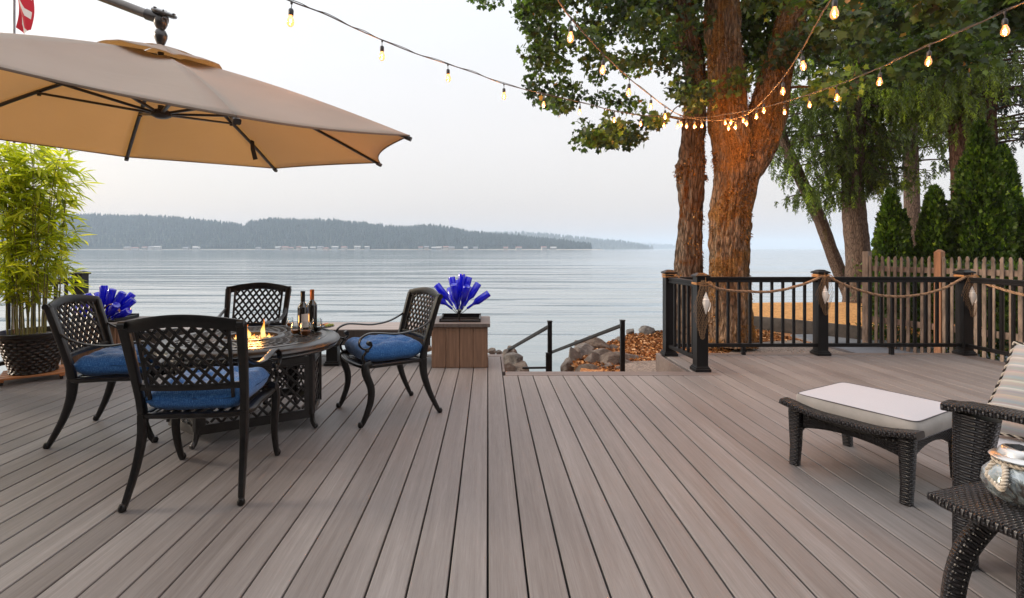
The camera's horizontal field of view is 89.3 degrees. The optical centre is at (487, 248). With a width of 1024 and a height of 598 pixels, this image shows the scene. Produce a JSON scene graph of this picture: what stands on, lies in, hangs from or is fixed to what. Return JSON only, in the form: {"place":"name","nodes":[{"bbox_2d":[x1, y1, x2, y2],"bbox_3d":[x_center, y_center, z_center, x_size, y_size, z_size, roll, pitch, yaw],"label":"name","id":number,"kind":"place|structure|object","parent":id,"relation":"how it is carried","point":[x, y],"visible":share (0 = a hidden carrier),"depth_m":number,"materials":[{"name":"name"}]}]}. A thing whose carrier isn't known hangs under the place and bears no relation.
{"place":"outdoors","nodes":[
{"label":"outdoors","id":0,"kind":"place"},
{"bbox_2d":[0,221,575,248],"bbox_3d":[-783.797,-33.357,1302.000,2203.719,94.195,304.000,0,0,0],"label":"hill","id":1,"kind":"structure","parent":0,"point":[179,245],"depth_m":1173.04,"materials":[{"name":"plant"}]},
{"bbox_2d":[0,212,591,248],"bbox_3d":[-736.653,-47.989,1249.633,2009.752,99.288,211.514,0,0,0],"label":"hill woods","id":2,"kind":"object","parent":1,"relation":"on","point":[451,236],"visible":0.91,"depth_m":1205.10,"materials":[{"name":"plant"}]},
{"bbox_2d":[40,249,601,249],"bbox_3d":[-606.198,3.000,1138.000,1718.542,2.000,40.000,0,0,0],"label":"beach","id":3,"kind":"structure","parent":0,"point":[340,249],"depth_m":1146.56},
{"bbox_2d":[0,248,872,373],"bbox_3d":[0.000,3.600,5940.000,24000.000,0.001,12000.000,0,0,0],"label":"water","id":4,"kind":"structure","parent":0,"point":[573,295],"depth_m":56.17,"materials":[{"name":"grey liquid"}]},
{"bbox_2d":[406,367,568,597],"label":"deck frame","id":5,"kind":"object","parent":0,"point":[487,502],"depth_m":2.53,"materials":[{"name":"wood"}]},
{"bbox_2d":[0,355,1016,597],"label":"deck","id":6,"kind":"structure","parent":5,"relation":"on","point":[678,487],"depth_m":2.63,"materials":[{"name":"wood"}]},
{"bbox_2d":[0,364,64,385],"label":"plant caddy","id":7,"kind":"object","parent":6,"relation":"on","point":[4,375],"visible":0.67,"depth_m":4.84,"materials":[{"name":"brown wood"}]},
{"bbox_2d":[0,326,69,375],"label":"basket pot","id":8,"kind":"object","parent":7,"relation":"on","point":[31,354],"visible":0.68,"depth_m":4.79,"materials":[{"name":"wicker"}]},
{"bbox_2d":[0,143,103,334],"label":"potted bamboo","id":9,"kind":"object","parent":8,"relation":"in","point":[17,245],"visible":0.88,"depth_m":4.86,"materials":[{"name":"green plant"}]},
{"bbox_2d":[61,313,151,364],"bbox_3d":[-4.175,0.992,5.675,0.640,0.510,0.600,0,0,0],"label":"planter box","id":10,"kind":"object","parent":6,"relation":"on","point":[114,331],"visible":0.19,"depth_m":5.40,"materials":[{"name":"wood"}]},
{"bbox_2d":[71,285,136,319],"bbox_3d":[-4.224,0.671,5.642,0.703,0.530,0.405,0,0,0],"label":"bottle spray","id":11,"kind":"object","parent":10,"relation":"on","point":[123,301],"visible":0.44,"depth_m":5.66,"materials":[{"name":"blue glass"}]},
{"bbox_2d":[41,294,187,448],"bbox_3d":[-2.507,0.785,3.547,0.678,0.941,0.591,0,0,-10],"label":"cast armchair","id":12,"kind":"object","parent":6,"relation":"on","point":[107,363],"visible":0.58,"depth_m":3.34,"materials":[{"name":"metal"}]},
{"bbox_2d":[116,314,281,512],"bbox_3d":[-1.503,0.785,2.783,0.591,0.941,0.678,0,0,-7],"label":"cast armchair","id":13,"kind":"object","parent":6,"relation":"on","point":[200,389],"visible":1,"depth_m":2.55,"materials":[{"name":"metal"}]},
{"bbox_2d":[0,0,411,171],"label":"cantilever umbrella","id":14,"kind":"object","parent":6,"relation":"on","point":[127,100],"visible":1,"depth_m":3.42,"materials":[{"name":"fabric"}]},
{"bbox_2d":[191,282,291,404],"bbox_3d":[-2.076,0.785,4.447,0.591,0.941,0.678,0,0,-4],"label":"cast armchair","id":15,"kind":"object","parent":6,"relation":"on","point":[265,286],"visible":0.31,"depth_m":4.71,"materials":[{"name":"metal"}]},
{"bbox_2d":[150,325,339,448],"bbox_3d":[-1.690,0.936,3.700,1.220,0.630,1.220,0,0,0],"label":"fire table","id":16,"kind":"object","parent":6,"relation":"on","point":[298,350],"visible":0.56,"depth_m":3.51,"materials":[{"name":"metal"}]},
{"bbox_2d":[234,322,270,338],"bbox_3d":[-1.680,0.576,3.680,0.249,0.145,0.082,0,0,-6],"label":"fire","id":17,"kind":"object","parent":16,"relation":"on","point":[263,334],"visible":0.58,"depth_m":3.69,"materials":[{"name":"yellow"}]},
{"bbox_2d":[290,327,298,334],"bbox_3d":[-1.401,0.584,3.768,0.070,0.083,0.070,0,0,0],"label":"wine glass","id":18,"kind":"object","parent":16,"relation":"on","point":[294,331],"visible":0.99,"depth_m":3.75,"materials":[{"name":"white"}]},
{"bbox_2d":[297,291,307,334],"bbox_3d":[-1.354,0.469,3.791,0.076,0.315,0.076,0,0,0],"label":"wine bottle","id":19,"kind":"object","parent":16,"relation":"on","point":[302,313],"visible":0.94,"depth_m":3.76,"materials":[{"name":"black glass"}]},
{"bbox_2d":[300,323,311,335],"bbox_3d":[-1.302,0.576,3.699,0.082,0.098,0.082,0,0,0],"label":"wine glass","id":20,"kind":"object","parent":16,"relation":"on","point":[305,332],"visible":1,"depth_m":3.68,"materials":[{"name":"white"}]},
{"bbox_2d":[307,289,316,330],"bbox_3d":[-1.338,0.469,3.940,0.075,0.315,0.075,0,0,0],"label":"wine bottle","id":21,"kind":"object","parent":16,"relation":"on","point":[312,311],"visible":0.9,"depth_m":3.91,"materials":[{"name":"black glass"}]},
{"bbox_2d":[311,319,322,331],"bbox_3d":[-1.284,0.576,3.889,0.082,0.098,0.082,0,0,0],"label":"wine glass","id":22,"kind":"object","parent":16,"relation":"on","point":[316,328],"visible":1,"depth_m":3.87,"materials":[{"name":"white"}]},
{"bbox_2d":[317,323,334,327],"bbox_3d":[-1.303,0.613,4.115,0.170,0.029,0.170,0,0,0],"label":"snack plate","id":23,"kind":"object","parent":16,"relation":"on","point":[327,325],"visible":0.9,"depth_m":4.10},
{"bbox_2d":[323,345,340,365],"bbox_3d":[-1.660,1.145,5.560,0.164,0.205,0.164,0,0,0],"label":"bench support post","id":24,"kind":"object","parent":6,"relation":"on","point":[332,355],"visible":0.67,"depth_m":5.50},
{"bbox_2d":[132,322,431,344],"bbox_3d":[-2.243,0.957,5.853,3.250,0.167,0.605,0,0,0],"label":"bench","id":25,"kind":"object","parent":24,"relation":"on","point":[362,330],"visible":0.09,"depth_m":5.58,"materials":[{"name":"brown wood"}]},
{"bbox_2d":[335,287,442,427],"bbox_3d":[-0.761,0.785,4.009,0.678,0.941,0.591,0,0,-32],"label":"cast armchair","id":26,"kind":"object","parent":6,"relation":"on","point":[366,352],"visible":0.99,"depth_m":3.90,"materials":[{"name":"metal"}]},
{"bbox_2d":[432,313,489,367],"bbox_3d":[-0.295,0.992,5.675,0.640,0.510,0.600,0,0,0],"label":"planter box","id":27,"kind":"object","parent":6,"relation":"on","point":[464,338],"visible":0.91,"depth_m":5.40,"materials":[{"name":"wood"}]},
{"bbox_2d":[430,274,490,319],"bbox_3d":[-0.301,0.548,5.674,0.529,0.541,0.487,0,0,37],"label":"bottle spray","id":28,"kind":"object","parent":27,"relation":"on","point":[459,289],"visible":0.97,"depth_m":5.66,"materials":[{"name":"blue glass"}]},
{"bbox_2d":[322,353,1005,376],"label":"deck trim","id":29,"kind":"structure","parent":6,"relation":"attached to","point":[665,366],"depth_m":5.25,"materials":[{"name":"wood"}]},
{"bbox_2d":[69,271,90,318],"bbox_3d":[-4.750,0.753,6.030,0.159,0.987,0.159,0,0,0],"label":"railing post","id":30,"kind":"object","parent":29,"relation":"on","point":[83,276],"visible":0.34,"depth_m":5.98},
{"bbox_2d":[0,277,78,365],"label":"railing section","id":31,"kind":"object","parent":30,"relation":"attached to","point":[9,318],"visible":0.09,"depth_m":5.43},
{"bbox_2d":[660,270,677,355],"bbox_3d":[2.120,0.749,6.050,0.159,0.997,0.159,0,0,0],"label":"railing post","id":32,"kind":"object","parent":29,"relation":"on","point":[666,350],"visible":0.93,"depth_m":5.99,"materials":[{"name":"metal"}]},
{"bbox_2d":[662,274,679,277],"bbox_3d":[2.143,0.336,6.038,0.187,0.081,0.158,0,0,0],"label":"raffia tie","id":33,"kind":"object","parent":32,"relation":"attached to","point":[675,275],"visible":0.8,"depth_m":5.98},
{"bbox_2d":[690,273,710,371],"bbox_3d":[2.170,0.749,5.280,0.159,0.997,0.159,0,0,0],"label":"railing post","id":34,"kind":"object","parent":29,"relation":"on","point":[700,355],"visible":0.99,"depth_m":5.22,"materials":[{"name":"metal"}]},
{"bbox_2d":[668,277,692,358],"bbox_3d":[2.145,0.745,5.665,0.068,0.820,0.656,0,0,-4],"label":"railing section","id":35,"kind":"object","parent":34,"relation":"attached to","point":[683,283],"visible":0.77,"depth_m":5.66,"materials":[{"name":"metal"}]},
{"bbox_2d":[693,280,712,338],"bbox_3d":[2.152,0.620,5.187,0.198,0.601,0.040,0,0,0],"label":"fishing net","id":36,"kind":"object","parent":34,"relation":"hanging from","point":[702,292],"visible":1,"depth_m":5.18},
{"bbox_2d":[691,281,714,287],"bbox_3d":[2.193,0.368,5.268,0.187,0.081,0.158,0,0,0],"label":"raffia tie","id":37,"kind":"object","parent":34,"relation":"attached to","point":[699,283],"visible":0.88,"depth_m":5.21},
{"bbox_2d":[702,277,710,313],"bbox_3d":[2.188,0.476,5.181,0.075,0.372,0.062,0,0,5],"label":"seashell","id":38,"kind":"object","parent":34,"relation":"hanging from","point":[706,303],"visible":1,"depth_m":5.16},
{"bbox_2d":[709,275,822,292],"bbox_3d":[2.995,0.415,5.774,1.846,0.210,0.337,0,0,-25],"label":"rope garland","id":39,"kind":"object","parent":34,"relation":"hanging from","point":[769,291],"visible":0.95,"depth_m":5.97},
{"bbox_2d":[676,277,816,354],"bbox_3d":[3.015,0.792,6.075,1.674,0.915,0.068,0,0,0],"label":"railing section","id":40,"kind":"object","parent":29,"relation":"on","point":[760,280],"visible":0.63,"depth_m":6.06,"materials":[{"name":"metal"}]},
{"bbox_2d":[828,277,961,354],"bbox_3d":[4.755,0.792,6.080,1.574,0.915,0.068,0,0,0],"label":"railing section","id":41,"kind":"object","parent":29,"relation":"on","point":[891,345],"visible":0.9,"depth_m":6.07,"materials":[{"name":"metal"}]},
{"bbox_2d":[952,270,976,355],"bbox_3d":[5.600,0.749,6.080,0.159,0.997,0.159,0,0,0],"label":"railing post","id":42,"kind":"object","parent":29,"relation":"on","point":[964,327],"visible":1,"depth_m":6.03,"materials":[{"name":"metal"}]},
{"bbox_2d":[826,275,966,297],"bbox_3d":[4.750,0.441,6.004,1.634,0.266,0.064,0,0,0],"label":"rope garland","id":43,"kind":"object","parent":42,"relation":"hanging from","point":[900,296],"visible":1,"depth_m":5.99},
{"bbox_2d":[961,276,982,316],"bbox_3d":[5.598,0.559,5.986,0.242,0.480,0.038,0,0,0],"label":"fishing net","id":44,"kind":"object","parent":42,"relation":"hanging from","point":[969,288],"visible":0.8,"depth_m":5.98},
{"bbox_2d":[969,286,976,304],"bbox_3d":[5.603,0.476,5.981,0.075,0.372,0.062,0,0,5],"label":"seashell","id":45,"kind":"object","parent":42,"relation":"hanging from","point":[972,295],"visible":1,"depth_m":5.96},
{"bbox_2d":[970,276,1023,295],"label":"rope garland","id":46,"kind":"object","parent":42,"relation":"hanging from","point":[1006,290],"visible":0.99,"depth_m":5.56},
{"bbox_2d":[966,277,1023,355],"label":"railing section","id":47,"kind":"object","parent":29,"relation":"on","point":[1001,283],"visible":0.94,"depth_m":5.65,"materials":[{"name":"metal"}]},
{"bbox_2d":[810,270,831,355],"bbox_3d":[3.910,0.749,6.080,0.159,0.997,0.159,0,0,0],"label":"railing post","id":48,"kind":"object","parent":6,"relation":"on","point":[820,329],"visible":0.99,"depth_m":6.02,"materials":[{"name":"metal"}]},
{"bbox_2d":[811,274,834,280],"bbox_3d":[3.933,0.338,6.068,0.187,0.082,0.158,0,0,0],"label":"raffia tie","id":49,"kind":"object","parent":48,"relation":"attached to","point":[815,275],"visible":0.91,"depth_m":6.01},
{"bbox_2d":[815,276,832,315],"bbox_3d":[3.896,0.550,5.987,0.216,0.461,0.040,0,0,0],"label":"fishing net","id":50,"kind":"object","parent":48,"relation":"hanging from","point":[821,301],"visible":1,"depth_m":5.98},
{"bbox_2d":[822,286,829,302],"bbox_3d":[3.902,0.466,5.981,0.075,0.372,0.062,0,0,5],"label":"seashell","id":51,"kind":"object","parent":48,"relation":"hanging from","point":[825,294],"visible":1,"depth_m":5.96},
{"bbox_2d":[779,382,951,506],"bbox_3d":[2.165,1.039,2.905,0.691,0.425,0.665,0,0,-30],"label":"wicker ottoman","id":52,"kind":"object","parent":6,"relation":"on","point":[905,428],"visible":0.89,"depth_m":2.74,"materials":[{"name":"wicker"}]},
{"bbox_2d":[927,481,1023,597],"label":"wicker side table","id":53,"kind":"object","parent":6,"relation":"on","point":[984,511],"visible":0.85,"depth_m":1.59,"materials":[{"name":"wicker"}]},
{"bbox_2d":[979,443,1023,506],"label":"lantern jar","id":54,"kind":"object","parent":53,"relation":"on","point":[1001,475],"visible":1,"depth_m":1.57,"materials":[{"name":"glass"}]},
{"bbox_2d":[940,384,1023,570],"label":"wicker lounge chair","id":55,"kind":"object","parent":6,"relation":"on","point":[976,430],"visible":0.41,"depth_m":2.00,"materials":[{"name":"wicker"}]},
{"bbox_2d":[988,341,1023,438],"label":"striped pillow","id":56,"kind":"object","parent":55,"relation":"on","point":[1008,392],"visible":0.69,"depth_m":2.21,"materials":[{"name":"fabric"}]},
{"bbox_2d":[0,0,1023,247],"label":"sky","id":57,"kind":"structure","parent":0,"point":[476,158],"materials":[{"name":"white"}]},
{"bbox_2d":[514,234,649,248],"bbox_3d":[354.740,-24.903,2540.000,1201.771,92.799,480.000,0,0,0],"label":"ridge","id":58,"kind":"structure","parent":0,"point":[610,247],"depth_m":2355.05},
{"bbox_2d":[483,230,653,248],"bbox_3d":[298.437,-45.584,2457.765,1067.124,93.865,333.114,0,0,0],"label":"ridge woods","id":59,"kind":"object","parent":58,"relation":"on","point":[594,240],"visible":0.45,"depth_m":2462.64,"materials":[{"name":"plant"}]},
{"bbox_2d":[287,0,1023,117],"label":"string light wire","id":60,"kind":"object","parent":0,"point":[406,49],"visible":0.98,"depth_m":4.71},
{"bbox_2d":[286,1,293,26],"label":"light bulb","id":61,"kind":"object","parent":60,"relation":"hanging from","point":[290,12],"visible":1,"depth_m":3.29,"materials":[{"name":"glass"}]},
{"bbox_2d":[380,40,383,60],"bbox_3d":[-0.849,-1.590,4.155,0.049,0.169,0.049,1,-1,-18],"label":"light bulb","id":62,"kind":"object","parent":60,"relation":"hanging from","point":[381,48],"visible":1,"depth_m":4.15,"materials":[{"name":"glass"}]},
{"bbox_2d":[876,67,882,85],"bbox_3d":[3.608,-1.579,4.761,0.049,0.169,0.049,3,3,4],"label":"light bulb","id":63,"kind":"object","parent":60,"relation":"hanging from","point":[879,75],"visible":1,"depth_m":4.75,"materials":[{"name":"glass"}]},
{"bbox_2d":[924,45,931,65],"bbox_3d":[3.574,-1.562,4.191,0.049,0.169,0.049,5,6,45],"label":"light bulb","id":64,"kind":"object","parent":60,"relation":"hanging from","point":[928,53],"visible":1,"depth_m":4.19,"materials":[{"name":"glass"}]},
{"bbox_2d":[1000,11,1009,36],"bbox_3d":[3.494,-1.517,3.496,0.049,0.169,0.049,-2,0,-6],"label":"light bulb","id":65,"kind":"object","parent":60,"relation":"hanging from","point":[1004,22],"visible":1,"depth_m":3.49,"materials":[{"name":"glass"}]},
{"bbox_2d":[643,244,675,248],"bbox_3d":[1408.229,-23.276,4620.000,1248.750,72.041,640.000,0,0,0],"label":"distant headland","id":66,"kind":"structure","parent":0,"point":[665,247],"depth_m":4373.90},
{"bbox_2d":[634,242,675,247],"bbox_3d":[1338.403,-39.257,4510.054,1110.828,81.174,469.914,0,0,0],"label":"distant headland woods","id":67,"kind":"object","parent":66,"relation":"on","point":[664,244],"visible":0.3,"depth_m":4509.98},
{"bbox_2d":[557,0,830,120],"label":"string light wire","id":68,"kind":"object","parent":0,"point":[595,45],"visible":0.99,"depth_m":4.44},
{"bbox_2d":[567,19,573,42],"bbox_3d":[0.585,-1.532,3.644,0.049,0.169,0.049,3,4,19],"label":"light bulb","id":69,"kind":"object","parent":68,"relation":"hanging from","point":[570,29],"visible":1,"depth_m":3.63,"materials":[{"name":"glass"}]},
{"bbox_2d":[601,54,605,74],"bbox_3d":[0.955,-1.525,4.288,0.049,0.169,0.049,4,0,-29],"label":"light bulb","id":70,"kind":"object","parent":68,"relation":"hanging from","point":[602,63],"visible":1,"depth_m":4.28,"materials":[{"name":"glass"}]},
{"bbox_2d":[800,50,804,70],"bbox_3d":[2.591,-1.547,4.258,0.049,0.169,0.049,-5,-3,-26],"label":"light bulb","id":71,"kind":"object","parent":68,"relation":"hanging from","point":[802,59],"visible":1,"depth_m":4.25,"materials":[{"name":"glass"}]},
{"bbox_2d":[830,0,838,15],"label":"light bulb","id":72,"kind":"object","parent":68,"relation":"hanging from","point":[834,4],"visible":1,"depth_m":3.19,"materials":[{"name":"glass"}]},
{"bbox_2d":[570,329,1006,370],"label":"ground","id":73,"kind":"structure","parent":0,"point":[599,369],"depth_m":8.17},
{"bbox_2d":[13,0,34,328],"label":"flag","id":74,"kind":"object","parent":73,"relation":"on","point":[25,16],"visible":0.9,"depth_m":6.49,"materials":[{"name":"fabric"}]},
{"bbox_2d":[488,348,495,353],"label":"boulder","id":75,"kind":"object","parent":73,"relation":"on","point":[491,350],"visible":0.75,"depth_m":7.84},
{"bbox_2d":[504,363,515,371],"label":"boulder","id":76,"kind":"object","parent":73,"relation":"on","point":[509,367],"visible":0.27,"depth_m":6.96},
{"bbox_2d":[503,352,522,364],"bbox_3d":[0.379,1.587,7.319,0.275,0.260,0.361,-14,-1,-34],"label":"boulder","id":77,"kind":"object","parent":73,"relation":"on","point":[513,358],"visible":0.56,"depth_m":7.20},
{"bbox_2d":[514,360,528,370],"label":"boulder","id":78,"kind":"object","parent":73,"relation":"on","point":[520,365],"visible":0.45,"depth_m":7.00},
{"bbox_2d":[502,320,552,370],"bbox_3d":[0.502,2.090,7.023,0.076,2.420,1.609,0,0,-19],"label":"step handrail","id":79,"kind":"object","parent":73,"relation":"on","point":[548,327],"visible":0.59,"depth_m":6.31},
{"bbox_2d":[522,352,548,370],"bbox_3d":[0.578,1.600,6.218,0.323,0.700,0.048,0,0,8],"label":"stair railing","id":80,"kind":"object","parent":73,"relation":"on","point":[547,362],"visible":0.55,"depth_m":6.18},
{"bbox_2d":[560,357,572,370],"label":"boulder","id":81,"kind":"object","parent":73,"relation":"on","point":[565,365],"visible":0.66,"depth_m":7.23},
{"bbox_2d":[569,346,582,370],"bbox_3d":[1.290,1.625,7.507,0.260,0.405,0.194,0,0,-17],"label":"boulder","id":82,"kind":"object","parent":73,"relation":"on","point":[574,355],"visible":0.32,"depth_m":7.44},
{"bbox_2d":[575,343,593,355],"bbox_3d":[1.451,1.598,7.861,0.359,0.288,0.395,0,0,-3],"label":"boulder","id":83,"kind":"object","parent":73,"relation":"on","point":[585,348],"visible":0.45,"depth_m":7.84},
{"bbox_2d":[575,364,597,370],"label":"boulder","id":84,"kind":"object","parent":73,"relation":"on","point":[587,366],"visible":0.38,"depth_m":6.93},
{"bbox_2d":[552,319,625,370],"bbox_3d":[1.314,2.085,7.248,0.076,2.430,2.081,0,0,-19],"label":"step handrail","id":85,"kind":"object","parent":73,"relation":"on","point":[621,325],"visible":0.52,"depth_m":6.33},
{"bbox_2d":[584,352,599,363],"bbox_3d":[1.482,1.648,7.287,0.278,0.367,0.347,-4,-13,23],"label":"boulder","id":86,"kind":"object","parent":73,"relation":"on","point":[592,357],"visible":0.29,"depth_m":7.27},
{"bbox_2d":[585,335,609,348],"bbox_3d":[1.744,1.546,8.405,0.432,0.258,0.324,0,0,0],"label":"boulder","id":87,"kind":"object","parent":73,"relation":"on","point":[596,342],"visible":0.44,"depth_m":8.29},
{"bbox_2d":[588,348,611,355],"bbox_3d":[1.709,1.601,7.691,0.412,0.240,0.276,-3,3,26],"label":"boulder","id":88,"kind":"object","parent":73,"relation":"on","point":[600,351],"visible":0.38,"depth_m":7.63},
{"bbox_2d":[596,363,611,368],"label":"boulder","id":89,"kind":"object","parent":73,"relation":"on","point":[607,364],"visible":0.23,"depth_m":7.00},
{"bbox_2d":[598,352,619,364],"bbox_3d":[1.649,1.628,7.304,0.458,0.338,0.346,-8,14,14],"label":"boulder","id":90,"kind":"object","parent":73,"relation":"on","point":[610,357],"visible":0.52,"depth_m":7.17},
{"bbox_2d":[625,353,633,360],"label":"boulder","id":91,"kind":"object","parent":73,"relation":"on","point":[628,356],"visible":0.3,"depth_m":7.44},
{"bbox_2d":[626,328,634,336],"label":"boulder","id":92,"kind":"object","parent":73,"relation":"on","point":[629,331],"visible":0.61,"depth_m":9.60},
{"bbox_2d":[638,325,654,335],"bbox_3d":[3.015,1.613,9.783,0.286,0.298,0.502,-1,13,8],"label":"boulder","id":93,"kind":"object","parent":73,"relation":"on","point":[645,329],"visible":0.62,"depth_m":9.69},
{"bbox_2d":[509,0,826,342],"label":"maple tree","id":94,"kind":"object","parent":73,"relation":"on","point":[693,96],"visible":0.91,"depth_m":7.97,"materials":[{"name":"green plant"}]},
{"bbox_2d":[625,340,846,370],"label":"gravel","id":95,"kind":"structure","parent":73,"relation":"on","point":[639,366],"depth_m":7.90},
{"bbox_2d":[466,0,1023,350],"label":"maple tree","id":96,"kind":"object","parent":73,"relation":"on","point":[742,153],"visible":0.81,"depth_m":7.80,"materials":[{"name":"green plant"}]},
{"bbox_2d":[749,32,844,294],"bbox_3d":[8.215,-2.147,13.314,4.403,8.228,1.930,0,0,-6],"label":"conifer tree","id":97,"kind":"object","parent":73,"relation":"on","point":[831,250],"visible":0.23,"depth_m":13.94,"materials":[{"name":"green plant"}]},
{"bbox_2d":[754,316,861,339],"bbox_3d":[5.725,1.485,9.720,0.115,0.298,2.318,0,0,-42],"label":"timber edging","id":98,"kind":"object","parent":73,"relation":"on","point":[809,327],"visible":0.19,"depth_m":9.57,"materials":[{"name":"wood"}]},
{"bbox_2d":[770,0,1002,302],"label":"conifer tree","id":99,"kind":"object","parent":73,"relation":"on","point":[853,158],"visible":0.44,"depth_m":12.57,"materials":[{"name":"green plant"}]},
{"bbox_2d":[870,186,918,317],"bbox_3d":[7.590,0.237,9.807,0.925,2.826,0.900,0,0,0],"label":"evergreen shrub","id":100,"kind":"object","parent":73,"relation":"on","point":[891,238],"visible":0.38,"depth_m":9.67,"materials":[{"name":"green plant"}]},
{"bbox_2d":[902,207,913,252],"bbox_3d":[8.024,0.427,10.005,0.608,2.446,0.620,0,0,0],"label":"evergreen shrub","id":101,"kind":"object","parent":73,"relation":"on","point":[906,218],"visible":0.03,"depth_m":9.91,"materials":[{"name":"green plant"}]},
{"bbox_2d":[804,8,1020,247],"bbox_3d":[13.855,-5.242,16.990,6.973,14.699,5.238,0,0,0],"label":"conifer tree","id":102,"kind":"object","parent":73,"relation":"on","point":[913,209],"visible":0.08,"depth_m":16.79,"materials":[{"name":"green plant"}]},
{"bbox_2d":[841,0,1023,199],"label":"conifer tree","id":103,"kind":"object","parent":73,"relation":"on","point":[951,101],"visible":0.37,"depth_m":10.78,"materials":[{"name":"green plant"}]},
{"bbox_2d":[843,258,1023,359],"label":"picket fence","id":104,"kind":"object","parent":73,"relation":"on","point":[1006,311],"visible":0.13,"depth_m":7.92,"materials":[{"name":"wood"}]},
{"bbox_2d":[910,183,963,318],"bbox_3d":[8.287,0.210,9.594,0.990,2.880,1.026,0,0,0],"label":"evergreen shrub","id":105,"kind":"object","parent":73,"relation":"on","point":[932,233],"visible":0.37,"depth_m":9.47,"materials":[{"name":"green plant"}]},
{"bbox_2d":[862,249,1023,361],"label":"picket fence","id":106,"kind":"object","parent":73,"relation":"on","point":[939,269],"visible":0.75,"depth_m":7.47,"materials":[{"name":"brown wood"}]},
{"bbox_2d":[932,42,1023,177],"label":"conifer tree","id":107,"kind":"object","parent":73,"relation":"on","point":[1001,109],"visible":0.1,"depth_m":12.34,"materials":[{"name":"green plant"}]},
{"bbox_2d":[946,118,1023,330],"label":"evergreen shrub","id":108,"kind":"object","parent":73,"relation":"on","point":[979,211],"visible":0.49,"depth_m":9.09,"materials":[{"name":"green plant"}]},
{"bbox_2d":[997,142,1023,216],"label":"evergreen shrub","id":109,"kind":"object","parent":73,"relation":"on","point":[1014,188],"visible":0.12,"depth_m":9.75,"materials":[{"name":"green plant"}]},
{"bbox_2d":[1010,202,1023,305],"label":"evergreen shrub","id":110,"kind":"object","parent":73,"relation":"on","point":[1019,212],"visible":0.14,"depth_m":8.95,"materials":[{"name":"green plant"}]},
{"bbox_2d":[752,302,1005,340],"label":"sand","id":111,"kind":"structure","parent":0,"point":[809,311],"depth_m":11.06,"materials":[{"name":"sand"}]},
{"bbox_2d":[790,334,1007,361],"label":"patio","id":112,"kind":"structure","parent":0,"point":[809,338],"depth_m":8.08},
{"bbox_3d":[-4.520,0.982,4.300,0.576,0.392,0.576,0,0,0],"label":"basket pot","id":113,"kind":"object","parent":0,"visible":0},
{"bbox_2d":[0,141,33,305],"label":"potted bamboo","id":114,"kind":"object","parent":113,"relation":"in","point":[12,152],"visible":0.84,"depth_m":4.57,"materials":[{"name":"green plant"}]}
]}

